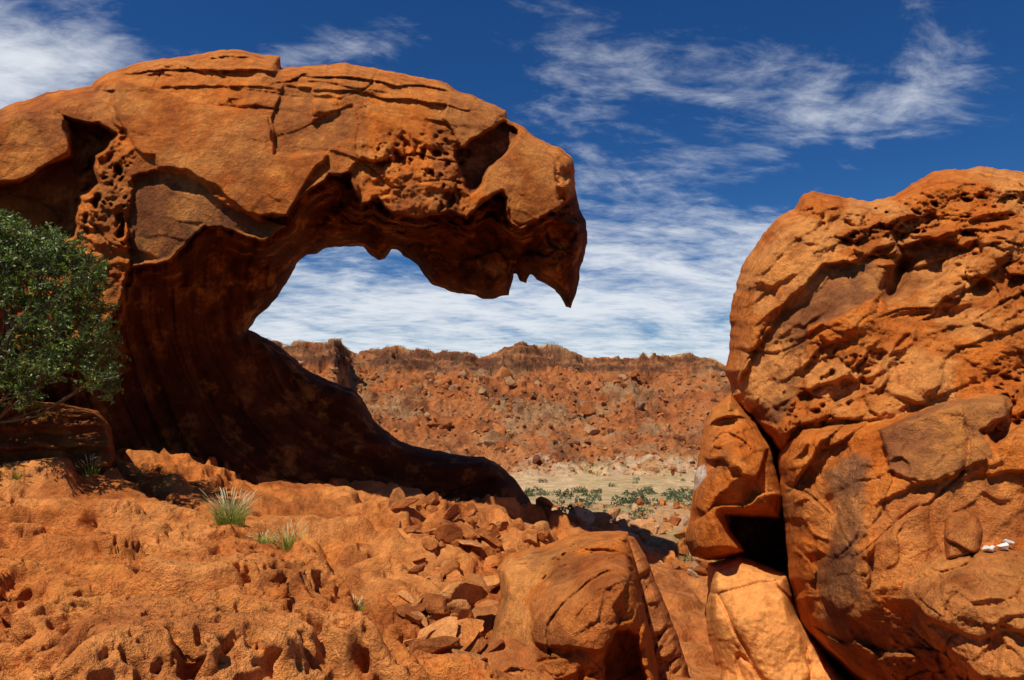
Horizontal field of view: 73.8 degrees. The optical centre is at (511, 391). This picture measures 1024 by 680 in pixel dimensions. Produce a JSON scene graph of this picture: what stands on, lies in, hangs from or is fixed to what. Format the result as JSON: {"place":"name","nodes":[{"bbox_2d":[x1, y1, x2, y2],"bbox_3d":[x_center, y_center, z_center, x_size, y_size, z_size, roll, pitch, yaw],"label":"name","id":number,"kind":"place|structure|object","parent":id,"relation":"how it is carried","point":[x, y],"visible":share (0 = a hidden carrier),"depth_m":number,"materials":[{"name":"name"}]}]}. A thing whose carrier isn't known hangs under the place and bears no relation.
{"place":"outdoors","nodes":[
{"label":"outdoors","id":0,"kind":"place"},
{"bbox_2d":[0,338,851,679],"bbox_3d":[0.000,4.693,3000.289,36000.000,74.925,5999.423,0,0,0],"label":"ground","id":1,"kind":"structure","parent":0,"point":[118,570],"depth_m":7.46,"materials":[{"name":"stone"}]},
{"bbox_2d":[11,468,22,479],"bbox_3d":[-5.509,0.908,7.598,0.194,0.140,0.267,0,0,0],"label":"grass tuft","id":2,"kind":"object","parent":1,"relation":"on","point":[16,477],"visible":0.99,"depth_m":7.57,"materials":[{"name":"green plant"}]},
{"bbox_2d":[0,394,114,475],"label":"rock ledge","id":3,"kind":"object","parent":1,"relation":"on","point":[73,434],"visible":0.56,"depth_m":8.52,"materials":[{"name":"stone"}]},
{"bbox_2d":[0,207,130,425],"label":"leafy shrub","id":4,"kind":"object","parent":1,"relation":"on","point":[56,250],"visible":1,"depth_m":7.43,"materials":[{"name":"green plant"}]},
{"bbox_2d":[77,454,106,475],"bbox_3d":[-5.056,0.899,8.202,0.373,0.318,0.357,0,0,-23],"label":"grass tuft","id":5,"kind":"object","parent":1,"relation":"on","point":[92,470],"visible":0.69,"depth_m":8.19,"materials":[{"name":"green plant"}]},
{"bbox_2d":[130,463,149,477],"bbox_3d":[-4.834,1.031,8.902,0.309,0.189,0.333,0,0,27],"label":"grass tuft","id":6,"kind":"object","parent":1,"relation":"on","point":[139,474],"visible":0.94,"depth_m":8.89,"materials":[{"name":"green plant"}]},
{"bbox_2d":[188,486,264,526],"bbox_3d":[-2.849,1.176,6.908,0.796,0.388,0.782,0,0,0],"label":"grass tuft","id":7,"kind":"object","parent":1,"relation":"on","point":[231,518],"visible":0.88,"depth_m":6.87,"materials":[{"name":"green plant"}]},
{"bbox_2d":[245,529,283,543],"bbox_3d":[-2.369,1.405,6.612,0.431,0.134,0.440,0,0,-29],"label":"grass tuft","id":8,"kind":"object","parent":1,"relation":"on","point":[264,539],"visible":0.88,"depth_m":6.62,"materials":[{"name":"green plant"}]},
{"bbox_2d":[257,518,316,551],"bbox_3d":[-2.219,1.413,6.727,0.718,0.297,0.672,0,0,0],"label":"grass tuft","id":9,"kind":"object","parent":1,"relation":"on","point":[286,545],"visible":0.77,"depth_m":6.68,"materials":[{"name":"green plant"}]},
{"bbox_2d":[0,49,586,504],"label":"rock arch","id":10,"kind":"object","parent":1,"relation":"on","point":[206,201],"visible":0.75,"depth_m":10.20,"materials":[{"name":"stone"}]},
{"bbox_2d":[353,594,374,611],"bbox_3d":[-1.361,1.858,5.917,0.436,0.162,0.434,0,0,0],"label":"grass tuft","id":11,"kind":"object","parent":1,"relation":"on","point":[359,608],"visible":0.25,"depth_m":5.96,"materials":[{"name":"green plant"}]},
{"bbox_2d":[387,487,537,672],"bbox_3d":[-0.559,1.886,7.452,1.548,1.032,5.371,0,0,-11],"label":"rock rubble","id":12,"kind":"object","parent":1,"relation":"on","point":[453,628],"visible":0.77,"depth_m":5.92,"materials":[{"name":"stone"}]},
{"bbox_2d":[412,491,549,543],"bbox_3d":[-0.461,1.928,10.100,2.031,0.925,1.141,0,0,5],"label":"rock rubble","id":13,"kind":"object","parent":1,"relation":"on","point":[539,531],"visible":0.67,"depth_m":10.03,"materials":[{"name":"stone"}]},
{"bbox_2d":[267,338,725,474],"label":"hill shrubs","id":14,"kind":"object","parent":1,"relation":"on","point":[530,406],"visible":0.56,"depth_m":340.22,"materials":[{"name":"green plant"}]},
{"bbox_2d":[298,355,728,475],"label":"hill boulders","id":15,"kind":"object","parent":1,"relation":"on","point":[441,423],"visible":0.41,"depth_m":335.10,"materials":[{"name":"brown stone"}]},
{"bbox_2d":[489,531,658,679],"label":"sandstone boulder","id":16,"kind":"object","parent":1,"relation":"on","point":[571,607],"visible":0.89,"depth_m":5.41,"materials":[{"name":"brown stone"}]},
{"bbox_2d":[551,506,659,541],"bbox_3d":[2.172,3.254,17.105,3.358,2.034,8.206,0,0,0],"label":"rock rubble","id":17,"kind":"object","parent":1,"relation":"on","point":[644,527],"visible":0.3,"depth_m":15.44,"materials":[{"name":"stone"}]},
{"bbox_2d":[523,477,694,503],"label":"valley shrubs","id":18,"kind":"object","parent":1,"relation":"on","point":[674,493],"visible":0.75,"depth_m":130.13,"materials":[{"name":"green plant"}]},
{"bbox_2d":[536,496,711,583],"bbox_3d":[2.629,3.720,21.797,7.668,3.564,21.554,0,0,16],"label":"rock rubble","id":19,"kind":"object","parent":1,"relation":"on","point":[698,567],"visible":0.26,"depth_m":13.93,"materials":[{"name":"stone"}]},
{"bbox_2d":[563,495,690,505],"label":"valley shrubs","id":20,"kind":"object","parent":1,"relation":"on","point":[590,502],"visible":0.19,"depth_m":65.37,"materials":[{"name":"green plant"}]},
{"bbox_2d":[552,498,722,561],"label":"valley shrubs","id":21,"kind":"object","parent":1,"relation":"on","point":[570,507],"visible":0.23,"depth_m":23.23,"materials":[{"name":"green plant"}]},
{"bbox_2d":[628,535,689,679],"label":"sandstone boulder","id":22,"kind":"object","parent":1,"relation":"on","point":[671,662],"visible":0.59,"depth_m":6.31,"materials":[{"name":"brown stone"}]},
{"bbox_2d":[726,436,786,571],"bbox_3d":[3.784,1.711,9.845,1.370,2.704,2.197,0,0,20],"label":"sandstone boulder","id":23,"kind":"object","parent":1,"relation":"on","point":[761,540],"visible":0.13,"depth_m":9.27,"materials":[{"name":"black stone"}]},
{"bbox_2d":[706,555,845,679],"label":"sandstone boulder","id":24,"kind":"object","parent":1,"relation":"on","point":[756,630],"visible":0.99,"depth_m":7.15,"materials":[{"name":"orange stone"}]},
{"bbox_2d":[685,394,781,559],"bbox_3d":[2.761,1.153,8.595,1.252,2.254,2.972,0,0,20],"label":"sandstone boulder","id":25,"kind":"object","parent":24,"relation":"on","point":[736,473],"visible":1,"depth_m":7.63,"materials":[{"name":"orange stone"}]},
{"bbox_2d":[777,393,1023,679],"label":"sandstone boulder","id":26,"kind":"object","parent":1,"relation":"on","point":[868,507],"visible":0.77,"depth_m":5.94,"materials":[{"name":"brown stone"}]},
{"bbox_2d":[725,166,1023,452],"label":"sandstone boulder","id":27,"kind":"object","parent":26,"relation":"on","point":[904,301],"visible":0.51,"depth_m":7.78,"materials":[{"name":"orange stone"}]},
{"bbox_2d":[892,548,1023,679],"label":"sandstone boulder","id":28,"kind":"object","parent":1,"relation":"on","point":[966,621],"visible":0.78,"depth_m":4.98,"materials":[{"name":"brown stone"}]},
{"bbox_2d":[944,510,982,558],"bbox_3d":[3.818,1.222,5.776,0.306,0.467,1.172,0,0,34],"label":"sandstone boulder","id":29,"kind":"object","parent":28,"relation":"on","point":[963,532],"visible":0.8,"depth_m":5.44,"materials":[{"name":"orange stone"}]},
{"bbox_2d":[982,539,1014,551],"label":"white pebbles","id":30,"kind":"object","parent":28,"relation":"on","point":[1005,544],"visible":1,"depth_m":5.33,"materials":[{"name":"stone"}]},
{"bbox_2d":[0,0,1023,364],"label":"sky","id":31,"kind":"structure","parent":0,"point":[688,128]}
]}

